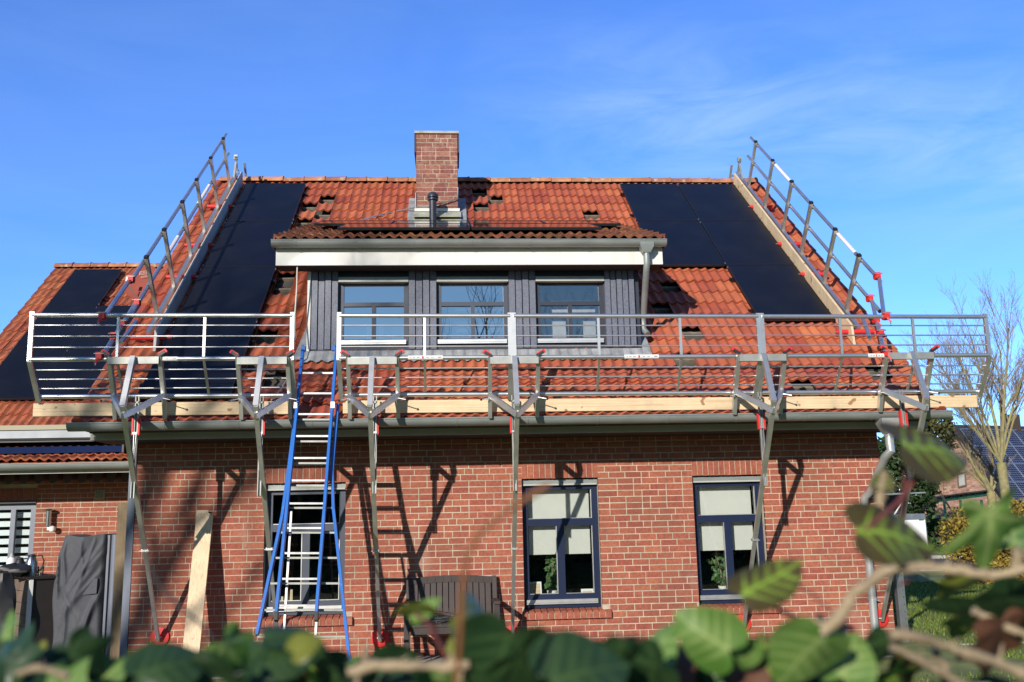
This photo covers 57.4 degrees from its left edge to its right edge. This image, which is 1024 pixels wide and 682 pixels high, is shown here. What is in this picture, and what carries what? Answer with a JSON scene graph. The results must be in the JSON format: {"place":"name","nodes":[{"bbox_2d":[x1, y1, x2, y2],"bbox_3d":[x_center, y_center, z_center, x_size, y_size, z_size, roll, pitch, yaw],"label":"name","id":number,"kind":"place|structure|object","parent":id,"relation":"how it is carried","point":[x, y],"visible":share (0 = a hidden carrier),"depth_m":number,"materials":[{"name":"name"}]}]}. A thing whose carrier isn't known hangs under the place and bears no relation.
{"place":"outdoors","nodes":[
{"label":"outdoors","id":0,"kind":"place"},
{"bbox_2d":[6,553,15,563],"bbox_3d":[-6.230,2.769,11.637,0.112,0.270,0.112,0,-11,-4],"label":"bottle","id":1,"kind":"object","parent":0,"point":[11,559],"visible":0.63,"depth_m":11.61,"materials":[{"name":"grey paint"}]},
{"bbox_2d":[15,557,26,563],"bbox_3d":[-6.002,2.760,11.463,0.197,0.214,0.139,5,-12,-31],"label":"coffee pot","id":2,"kind":"object","parent":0,"point":[20,560],"visible":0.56,"depth_m":11.43,"materials":[{"name":"plastic"}]},
{"bbox_2d":[13,573,55,648],"bbox_3d":[-5.851,3.353,11.353,0.404,1.000,1.085,8,-14,-42],"label":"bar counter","id":3,"kind":"object","parent":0,"point":[34,596],"visible":0.44,"depth_m":11.04,"materials":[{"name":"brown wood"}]},
{"bbox_2d":[0,573,15,646],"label":"jacket","id":4,"kind":"object","parent":3,"relation":"hanging from","point":[7,595],"visible":0.63,"depth_m":10.71,"materials":[{"name":"black fabric"}]},
{"bbox_2d":[0,563,31,577],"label":"bag","id":5,"kind":"object","parent":3,"relation":"on","point":[19,569],"visible":0.78,"depth_m":11.03,"materials":[{"name":"plastic"}]},
{"bbox_2d":[25,554,44,575],"bbox_3d":[-5.764,2.700,11.287,0.210,0.255,0.149,5,-12,-31],"label":"thermos jug","id":6,"kind":"object","parent":3,"relation":"on","point":[32,561],"visible":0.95,"depth_m":11.24,"materials":[{"name":"silver metal"}]},
{"bbox_2d":[421,611,457,622],"bbox_3d":[-0.818,3.110,10.553,0.659,0.138,0.358,0,-11,-4],"label":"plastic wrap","id":7,"kind":"object","parent":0,"point":[451,616],"visible":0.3,"depth_m":10.47,"materials":[{"name":"grey plastic"}]},
{"bbox_2d":[0,0,1023,502],"label":"sky","id":8,"kind":"structure","parent":0,"point":[901,122],"materials":[{"name":"blue"}]},
{"bbox_2d":[215,653,897,678],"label":"paving","id":9,"kind":"structure","parent":0,"point":[431,658],"depth_m":10.58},
{"bbox_2d":[183,513,212,650],"bbox_3d":[-3.548,2.806,10.550,0.191,1.716,0.423,0,-11,-4],"label":"leaning plank","id":10,"kind":"object","parent":9,"relation":"on","point":[198,582],"visible":0.83,"depth_m":10.58,"materials":[{"name":"brown wood"}]},
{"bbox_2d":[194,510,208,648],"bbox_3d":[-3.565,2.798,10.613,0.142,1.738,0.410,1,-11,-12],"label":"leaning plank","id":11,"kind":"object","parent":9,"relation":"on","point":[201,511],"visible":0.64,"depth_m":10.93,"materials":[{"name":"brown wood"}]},
{"bbox_2d":[403,575,499,648],"bbox_3d":[-0.680,3.142,10.592,1.070,0.919,0.652,0,-11,-4],"label":"garden bench","id":12,"kind":"object","parent":9,"relation":"on","point":[410,628],"visible":0.58,"depth_m":10.88,"materials":[{"name":"grey wood"}]},
{"bbox_2d":[213,552,1023,681],"bbox_3d":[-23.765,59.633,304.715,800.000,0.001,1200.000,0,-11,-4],"label":"lawn","id":13,"kind":"structure","parent":0,"point":[965,667],"depth_m":10.19,"materials":[{"name":"green plant"}]},
{"bbox_2d":[0,262,165,590],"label":"brick annex","id":14,"kind":"object","parent":13,"relation":"on","point":[82,493],"visible":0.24,"depth_m":14.63,"materials":[{"name":"brick"}]},
{"bbox_2d":[0,500,36,579],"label":"window","id":15,"kind":"structure","parent":14,"relation":"in","point":[13,506],"depth_m":14.64,"materials":[{"name":"plastic"}]},
{"bbox_2d":[0,348,67,399],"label":"solar panel","id":16,"kind":"object","parent":14,"relation":"attached to","point":[15,382],"visible":0.83,"depth_m":15.91,"materials":[{"name":"black"}]},
{"bbox_2d":[44,508,55,531],"bbox_3d":[-7.161,2.774,14.485,0.185,0.364,0.160,-9,-13,34],"label":"wall lamp","id":17,"kind":"object","parent":14,"relation":"attached to","point":[50,527],"visible":1,"depth_m":14.46,"materials":[{"name":"silver metal"}]},
{"bbox_2d":[13,306,97,348],"bbox_3d":[-8.419,-0.261,17.323,1.055,1.072,1.234,0,-11,-4],"label":"solar panel","id":18,"kind":"object","parent":14,"relation":"attached to","point":[22,343],"visible":0.86,"depth_m":17.23,"materials":[{"name":"black"}]},
{"bbox_2d":[0,440,132,453],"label":"solar panel","id":19,"kind":"object","parent":14,"relation":"attached to","point":[68,447],"visible":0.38,"depth_m":13.98,"materials":[{"name":"blue glass"}]},
{"bbox_2d":[39,348,114,399],"bbox_3d":[-7.355,0.542,15.989,1.055,1.072,1.234,0,-11,-4],"label":"solar panel","id":20,"kind":"object","parent":14,"relation":"attached to","point":[80,352],"visible":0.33,"depth_m":15.90,"materials":[{"name":"black"}]},
{"bbox_2d":[47,269,122,305],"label":"solar panel","id":21,"kind":"object","parent":14,"relation":"attached to","point":[85,287],"visible":1,"depth_m":18.68,"materials":[{"name":"black"}]},
{"bbox_2d":[69,306,139,346],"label":"solar panel","id":22,"kind":"object","parent":14,"relation":"attached to","point":[91,341],"visible":0.46,"depth_m":17.24,"materials":[{"name":"black"}]},
{"bbox_2d":[52,533,115,645],"bbox_3d":[-5.181,3.092,11.327,0.650,1.475,0.624,0,-11,-4],"label":"covered grill","id":23,"kind":"object","parent":13,"relation":"on","point":[78,592],"visible":0.72,"depth_m":11.11,"materials":[{"name":"fabric"}]},
{"bbox_2d":[102,534,115,656],"bbox_3d":[-4.802,3.068,11.216,0.142,1.465,0.102,0,-11,-4],"label":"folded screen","id":24,"kind":"object","parent":13,"relation":"on","point":[109,585],"visible":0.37,"depth_m":11.20,"materials":[{"name":"metal"}]},
{"bbox_2d":[110,502,127,657],"bbox_3d":[-4.645,2.852,11.124,0.135,1.850,0.120,0,-11,-4],"label":"timber post","id":25,"kind":"object","parent":13,"relation":"on","point":[118,579],"visible":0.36,"depth_m":11.07,"materials":[{"name":"brown wood"}]},
{"bbox_2d":[255,344,350,657],"bbox_3d":[-2.052,1.565,9.719,0.922,3.342,1.302,0,-11,-4],"label":"ladder","id":26,"kind":"object","parent":13,"relation":"on","point":[283,520],"visible":0.91,"depth_m":9.51,"materials":[{"name":"metal"}]},
{"bbox_2d":[66,131,952,656],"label":"brick house","id":27,"kind":"structure","parent":13,"relation":"on","point":[634,519],"depth_m":11.35,"materials":[{"name":"red brick"}]},
{"bbox_2d":[119,449,137,657],"bbox_3d":[-4.457,2.503,10.944,0.083,2.460,0.188,0,-11,-4],"label":"corner channel","id":28,"kind":"object","parent":27,"relation":"attached to","point":[126,595],"visible":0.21,"depth_m":10.81,"materials":[{"name":"metal"}]},
{"bbox_2d":[100,349,171,641],"bbox_3d":[-4.001,1.757,10.150,0.752,3.198,1.665,0,-11,-4],"label":"eaves bracket","id":29,"kind":"object","parent":27,"relation":"attached to","point":[159,634],"visible":0.86,"depth_m":9.91,"materials":[{"name":"metal"}]},
{"bbox_2d":[33,401,287,416],"bbox_3d":[-3.804,0.738,10.171,2.712,0.152,0.035,0,-11,-4],"label":"toe board","id":30,"kind":"object","parent":29,"relation":"on","point":[105,409],"visible":0.6,"depth_m":10.15,"materials":[{"name":"brown wood"}]},
{"bbox_2d":[27,312,296,402],"bbox_3d":[-3.732,0.176,10.084,2.768,0.958,0.343,0,-11,-4],"label":"guardrail","id":31,"kind":"object","parent":29,"relation":"attached to","point":[31,359],"visible":1,"depth_m":10.01,"materials":[{"name":"metal"}]},
{"bbox_2d":[94,133,247,365],"bbox_3d":[-4.561,-1.546,13.357,0.530,4.864,6.331,0,-11,-4],"label":"verge guardrail","id":32,"kind":"object","parent":27,"relation":"on","point":[136,304],"visible":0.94,"depth_m":12.73,"materials":[{"name":"metal"}]},
{"bbox_2d":[137,324,255,399],"bbox_3d":[-3.718,0.219,11.139,1.122,1.116,1.286,0,-11,-4],"label":"solar panel","id":33,"kind":"object","parent":27,"relation":"attached to","point":[210,341],"visible":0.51,"depth_m":11.05,"materials":[{"name":"black"}]},
{"bbox_2d":[153,172,242,350],"bbox_3d":[-4.534,-1.410,13.866,0.032,3.948,4.339,0,-11,-4],"label":"edge plank","id":34,"kind":"object","parent":27,"relation":"attached to","point":[182,288],"visible":1,"depth_m":13.29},
{"bbox_2d":[173,267,275,324],"bbox_3d":[-3.824,-0.622,12.590,1.122,1.116,1.286,0,-11,-4],"label":"solar panel","id":35,"kind":"object","parent":27,"relation":"attached to","point":[229,289],"visible":0.86,"depth_m":12.59,"materials":[{"name":"black"}]},
{"bbox_2d":[202,221,292,267],"bbox_3d":[-3.929,-1.463,14.040,1.122,1.116,1.286,0,-11,-4],"label":"solar panel","id":36,"kind":"object","parent":27,"relation":"attached to","point":[242,243],"visible":0.83,"depth_m":13.95,"materials":[{"name":"black"}]},
{"bbox_2d":[228,349,298,624],"bbox_3d":[-2.668,1.760,10.238,0.752,3.193,1.665,0,-11,-4],"label":"eaves bracket","id":37,"kind":"object","parent":27,"relation":"attached to","point":[256,411],"visible":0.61,"depth_m":9.96,"materials":[{"name":"metal"}]},
{"bbox_2d":[226,183,306,221],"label":"solar panel","id":38,"kind":"object","parent":27,"relation":"attached to","point":[268,202],"visible":1,"depth_m":15.43,"materials":[{"name":"black"}]},
{"bbox_2d":[270,266,297,400],"bbox_3d":[-2.644,-0.128,10.916,0.064,1.737,0.645,-3,-11,8],"label":"cable","id":39,"kind":"object","parent":27,"relation":"hanging from","point":[295,316],"visible":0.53,"depth_m":11.28,"materials":[{"name":"beige plastic"}]},
{"bbox_2d":[281,589,292,600],"bbox_3d":[-2.678,3.024,11.129,0.139,0.132,0.020,0,-11,-4],"label":"letter ornament","id":40,"kind":"object","parent":27,"relation":"on","point":[291,595],"visible":0.59,"depth_m":11.12,"materials":[{"name":"brown wood"}]},
{"bbox_2d":[261,483,352,627],"bbox_3d":[-2.404,2.505,11.038,1.066,1.636,0.228,0,-11,-4],"label":"window","id":41,"kind":"structure","parent":27,"relation":"in","point":[272,489],"depth_m":11.04,"materials":[{"name":"glass"}]},
{"bbox_2d":[314,220,394,225],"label":"solar panel","id":42,"kind":"object","parent":27,"relation":"attached to","point":[331,223],"visible":0.76,"depth_m":13.06,"materials":[{"name":"black"}]},
{"bbox_2d":[338,349,407,646],"bbox_3d":[-1.505,1.790,10.309,0.752,3.248,1.665,0,-11,-4],"label":"eaves bracket","id":43,"kind":"object","parent":27,"relation":"attached to","point":[379,636],"visible":0.98,"depth_m":10.07,"materials":[{"name":"metal"}]},
{"bbox_2d":[337,312,511,400],"bbox_3d":[-0.950,0.174,10.268,1.896,0.946,0.343,0,-11,-4],"label":"guardrail","id":44,"kind":"object","parent":43,"relation":"attached to","point":[424,356],"visible":0.97,"depth_m":10.19,"materials":[{"name":"metal"}]},
{"bbox_2d":[343,399,510,413],"bbox_3d":[-0.925,0.725,10.364,1.877,0.149,0.035,0,-11,-4],"label":"toe board","id":45,"kind":"object","parent":43,"relation":"on","point":[443,406],"visible":0.76,"depth_m":10.36,"materials":[{"name":"brown wood"}]},
{"bbox_2d":[337,224,469,229],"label":"solar panel","id":46,"kind":"object","parent":27,"relation":"attached to","point":[405,227],"visible":1,"depth_m":11.78,"materials":[{"name":"black"}]},
{"bbox_2d":[392,220,467,223],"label":"solar panel","id":47,"kind":"object","parent":27,"relation":"attached to","point":[431,222],"visible":0.71,"depth_m":13.16,"materials":[{"name":"black"}]},
{"bbox_2d":[468,220,542,224],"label":"solar panel","id":48,"kind":"object","parent":27,"relation":"attached to","point":[498,221],"visible":0.73,"depth_m":13.50,"materials":[{"name":"black"}]},
{"bbox_2d":[480,349,547,633],"bbox_3d":[0.022,1.788,10.410,0.752,3.252,1.665,0,-11,-4],"label":"eaves bracket","id":49,"kind":"object","parent":27,"relation":"attached to","point":[515,411],"visible":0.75,"depth_m":10.15,"materials":[{"name":"metal"}]},
{"bbox_2d":[512,313,761,399],"bbox_3d":[1.380,0.171,10.422,2.777,0.948,0.343,0,-11,-4],"label":"guardrail","id":50,"kind":"object","parent":49,"relation":"attached to","point":[681,355],"visible":0.9,"depth_m":10.35,"materials":[{"name":"metal"}]},
{"bbox_2d":[519,397,757,411],"bbox_3d":[1.424,0.713,10.521,2.815,0.153,0.035,0,-11,-4],"label":"toe board","id":51,"kind":"object","parent":49,"relation":"on","point":[633,404],"visible":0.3,"depth_m":10.51,"materials":[{"name":"brown wood"}]},
{"bbox_2d":[470,223,601,229],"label":"solar panel","id":52,"kind":"object","parent":27,"relation":"attached to","point":[545,226],"visible":0.99,"depth_m":12.06,"materials":[{"name":"black"}]},
{"bbox_2d":[530,582,541,593],"bbox_3d":[0.274,3.008,11.339,0.170,0.169,0.060,0,-11,-4],"label":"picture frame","id":53,"kind":"object","parent":27,"relation":"attached to","point":[535,587],"visible":0.62,"depth_m":11.34,"materials":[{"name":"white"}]},
{"bbox_2d":[543,554,556,592],"bbox_3d":[0.501,2.876,11.503,0.266,0.606,0.230,0,-11,-4],"label":"houseplant","id":54,"kind":"object","parent":27,"relation":"on","point":[551,581],"visible":0.83,"depth_m":11.47,"materials":[{"name":"green plant"}]},
{"bbox_2d":[522,478,611,619],"bbox_3d":[0.625,2.485,11.272,1.054,1.636,0.287,0,-11,-4],"label":"window","id":55,"kind":"structure","parent":27,"relation":"in","point":[558,520],"depth_m":11.35,"materials":[{"name":"white glass"}]},
{"bbox_2d":[540,220,620,225],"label":"solar panel","id":56,"kind":"object","parent":27,"relation":"attached to","point":[603,223],"visible":0.7,"depth_m":13.30,"materials":[{"name":"black"}]},
{"bbox_2d":[581,589,592,591],"bbox_3d":[0.916,3.053,11.373,0.150,0.075,0.060,0,-11,-4],"label":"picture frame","id":57,"kind":"object","parent":27,"relation":"attached to","point":[586,590],"visible":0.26,"depth_m":11.38,"materials":[{"name":"white"}]},
{"bbox_2d":[620,184,698,221],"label":"solar panel","id":58,"kind":"object","parent":27,"relation":"attached to","point":[657,202],"visible":1,"depth_m":15.89,"materials":[{"name":"black"}]},
{"bbox_2d":[637,220,724,266],"bbox_3d":[2.585,-1.529,14.498,1.122,1.116,1.286,0,-11,-4],"label":"solar panel","id":59,"kind":"object","parent":27,"relation":"attached to","point":[689,243],"visible":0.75,"depth_m":14.41,"materials":[{"name":"black"}]},
{"bbox_2d":[677,184,760,221],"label":"solar panel","id":60,"kind":"object","parent":27,"relation":"attached to","point":[717,201],"visible":0.97,"depth_m":15.97,"materials":[{"name":"black"}]},
{"bbox_2d":[706,552,735,588],"bbox_3d":[2.623,2.902,11.700,0.345,0.538,0.225,7,-13,-37],"label":"houseplant","id":61,"kind":"object","parent":27,"relation":"in","point":[719,568],"visible":0.74,"depth_m":11.65,"materials":[{"name":"green plant"}]},
{"bbox_2d":[692,475,779,613],"bbox_3d":[2.683,2.467,11.411,0.999,1.636,0.287,0,-11,-4],"label":"window","id":62,"kind":"structure","parent":27,"relation":"in","point":[723,516],"depth_m":11.53,"materials":[{"name":"white glass"}]},
{"bbox_2d":[700,220,793,265],"bbox_3d":[3.622,-1.538,14.568,1.122,1.116,1.286,0,-11,-4],"label":"solar panel","id":63,"kind":"object","parent":27,"relation":"attached to","point":[744,242],"visible":0.98,"depth_m":14.51,"materials":[{"name":"black"}]},
{"bbox_2d":[728,346,793,629],"bbox_3d":[2.763,1.737,10.600,0.752,3.199,1.665,0,-11,-4],"label":"eaves bracket","id":64,"kind":"object","parent":27,"relation":"attached to","point":[774,407],"visible":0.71,"depth_m":10.35,"materials":[{"name":"metal"}]},
{"bbox_2d":[726,264,834,320],"bbox_3d":[3.728,-0.697,13.117,1.122,1.116,1.286,0,-11,-4],"label":"solar panel","id":65,"kind":"object","parent":27,"relation":"attached to","point":[776,289],"visible":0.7,"depth_m":13.09,"materials":[{"name":"black"}]},
{"bbox_2d":[734,173,855,343],"bbox_3d":[4.201,-1.485,14.457,0.032,3.948,4.339,0,-11,-4],"label":"edge plank","id":66,"kind":"object","parent":27,"relation":"on","point":[823,294],"visible":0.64,"depth_m":13.89,"materials":[{"name":"brown wood"}]},
{"bbox_2d":[729,136,891,361],"bbox_3d":[4.341,-1.600,13.947,0.598,4.912,6.342,-1,-11,-1],"label":"verge guardrail","id":67,"kind":"object","parent":27,"relation":"on","point":[859,259],"visible":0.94,"depth_m":13.34,"materials":[{"name":"metal"}]},
{"bbox_2d":[762,395,977,409],"bbox_3d":[4.098,0.700,10.700,2.527,0.152,0.035,0,-11,-4],"label":"toe board","id":68,"kind":"object","parent":27,"relation":"on","point":[870,402],"visible":0.7,"depth_m":10.68,"materials":[{"name":"brown wood"}]},
{"bbox_2d":[876,344,939,626],"bbox_3d":[4.446,1.713,10.716,0.752,3.190,1.665,0,-11,-4],"label":"eaves bracket","id":69,"kind":"object","parent":27,"relation":"attached to","point":[913,357],"visible":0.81,"depth_m":10.46,"materials":[{"name":"metal"}]},
{"bbox_2d":[758,313,991,396],"bbox_3d":[4.079,0.169,10.601,2.636,0.942,0.343,0,-11,-4],"label":"guardrail","id":70,"kind":"object","parent":69,"relation":"attached to","point":[984,374],"visible":0.92,"depth_m":10.53,"materials":[{"name":"metal"}]},
{"bbox_2d":[0,422,1023,681],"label":"ivy hedge","id":71,"kind":"object","parent":13,"relation":"on","point":[716,644],"visible":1,"depth_m":0.45,"materials":[{"name":"green plant"}]},
{"bbox_2d":[893,574,908,629],"bbox_3d":[4.707,3.212,11.313,0.095,0.820,0.084,0,-11,-4],"label":"metal post","id":72,"kind":"object","parent":13,"relation":"on","point":[901,607],"visible":0.69,"depth_m":11.30,"materials":[{"name":"grey metal"}]},
{"bbox_2d":[877,436,941,521],"bbox_3d":[13.820,5.276,33.435,3.077,4.600,3.014,0,-11,-4],"label":"evergreen tree","id":73,"kind":"object","parent":13,"relation":"on","point":[894,467],"visible":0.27,"depth_m":32.62,"materials":[{"name":"green plant"}]},
{"bbox_2d":[923,417,958,518],"bbox_3d":[16.220,5.350,36.691,2.930,5.556,2.688,0,-11,-4],"label":"tree","id":74,"kind":"object","parent":13,"relation":"on","point":[942,430],"visible":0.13,"depth_m":36.28,"materials":[{"name":"green plant"}]},
{"bbox_2d":[926,513,970,551],"bbox_3d":[16.786,7.143,34.915,3.542,1.492,1.154,0,-11,-4],"label":"clipped hedge","id":75,"kind":"object","parent":13,"relation":"on","point":[933,534],"visible":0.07,"depth_m":34.43,"materials":[{"name":"green plant"}]},
{"bbox_2d":[897,269,1023,551],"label":"pollard tree","id":76,"kind":"object","parent":13,"relation":"on","point":[998,449],"visible":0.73,"depth_m":26.93,"materials":[{"name":"brown plant"}]},
{"bbox_2d":[938,498,1023,583],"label":"beech hedge","id":77,"kind":"object","parent":13,"relation":"on","point":[957,523],"visible":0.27,"depth_m":20.28,"materials":[{"name":"yellow plant"}]},
{"bbox_2d":[955,428,1013,504],"bbox_3d":[14.295,4.631,28.076,2.069,4.254,0.940,3,-11,-20],"label":"pollard tree","id":78,"kind":"object","parent":13,"relation":"on","point":[981,477],"visible":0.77,"depth_m":28.05,"materials":[{"name":"brown plant"}]},
{"bbox_2d":[939,483,953,515],"bbox_3d":[16.943,6.312,38.338,2.671,4.252,1.503,-5,-12,22],"label":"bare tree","id":79,"kind":"object","parent":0,"point":[944,499],"visible":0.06,"depth_m":37.78,"materials":[{"name":"plant"}]},
{"bbox_2d":[926,490,986,517],"bbox_3d":[18.575,7.444,39.262,2.800,2.288,1.200,0,-11,-4],"label":"carport","id":80,"kind":"object","parent":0,"point":[965,495],"visible":0.23,"depth_m":39.08,"materials":[{"name":"green paint"}]},
{"bbox_2d":[912,414,1023,520],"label":"neighbour house","id":81,"kind":"structure","parent":0,"point":[962,483],"depth_m":45.68,"materials":[{"name":"brown brick"}]},
{"bbox_2d":[957,472,966,487],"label":"window","id":82,"kind":"structure","parent":81,"relation":"in","point":[961,480],"depth_m":45.47,"materials":[{"name":"white glass"}]},
{"bbox_2d":[960,428,985,445],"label":"solar panel","id":83,"kind":"object","parent":81,"relation":"attached to","point":[977,439],"visible":0.54,"depth_m":45.33,"materials":[{"name":"glass"}]},
{"bbox_2d":[973,446,998,462],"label":"solar panel","id":84,"kind":"object","parent":81,"relation":"attached to","point":[985,449],"visible":0.47,"depth_m":44.63,"materials":[{"name":"glass"}]},
{"bbox_2d":[987,429,1012,445],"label":"solar panel","id":85,"kind":"object","parent":81,"relation":"attached to","point":[994,434],"visible":0.2,"depth_m":46.05,"materials":[{"name":"glass"}]},
{"bbox_2d":[987,463,1013,481],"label":"solar panel","id":86,"kind":"object","parent":81,"relation":"attached to","point":[1010,479],"visible":0.2,"depth_m":43.71,"materials":[{"name":"glass"}]},
{"bbox_2d":[1004,429,1023,445],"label":"solar panel","id":87,"kind":"object","parent":81,"relation":"attached to","point":[1015,440],"visible":0.75,"depth_m":46.23,"materials":[{"name":"glass"}]},
{"bbox_2d":[1006,463,1023,481],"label":"solar panel","id":88,"kind":"object","parent":81,"relation":"attached to","point":[1016,475],"visible":0.81,"depth_m":44.10,"materials":[{"name":"glass"}]},
{"bbox_2d":[1006,446,1023,462],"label":"solar panel","id":89,"kind":"object","parent":81,"relation":"attached to","point":[1014,454],"visible":0.83,"depth_m":45.22,"materials":[{"name":"glass"}]},
{"bbox_2d":[1009,482,1023,500],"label":"solar panel","id":90,"kind":"object","parent":81,"relation":"attached to","point":[1018,494],"visible":0.55,"depth_m":43.05,"materials":[{"name":"glass"}]},
{"bbox_2d":[1013,446,1023,458],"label":"solar panel","id":91,"kind":"object","parent":81,"relation":"attached to","point":[1020,450],"visible":1,"depth_m":45.67,"materials":[{"name":"glass"}]},
{"bbox_2d":[1013,429,1023,442],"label":"solar panel","id":92,"kind":"object","parent":81,"relation":"attached to","point":[1020,434],"visible":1,"depth_m":46.73,"materials":[{"name":"glass"}]},
{"bbox_2d":[1014,463,1023,475],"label":"solar panel","id":93,"kind":"object","parent":81,"relation":"attached to","point":[1020,466],"visible":1,"depth_m":44.62,"materials":[{"name":"glass"}]},
{"bbox_2d":[1015,482,1023,493],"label":"solar panel","id":94,"kind":"object","parent":81,"relation":"attached to","point":[1020,485],"visible":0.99,"depth_m":43.50,"materials":[{"name":"glass"}]},
{"label":"road","id":95,"kind":"structure","parent":0,"visible":0},
{"bbox_2d":[884,492,927,539],"bbox_3d":[10.552,5.396,26.841,2.361,2.035,1.580,0,-11,-4],"label":"trailer","id":96,"kind":"object","parent":95,"relation":"on","point":[917,522],"visible":0.07,"depth_m":26.30,"materials":[{"name":"white metal"}]},
{"bbox_2d":[930,555,1003,568],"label":"kerb","id":97,"kind":"structure","parent":95,"relation":"on","point":[937,556],"depth_m":29.67,"materials":[{"name":"concrete"}]}
]}

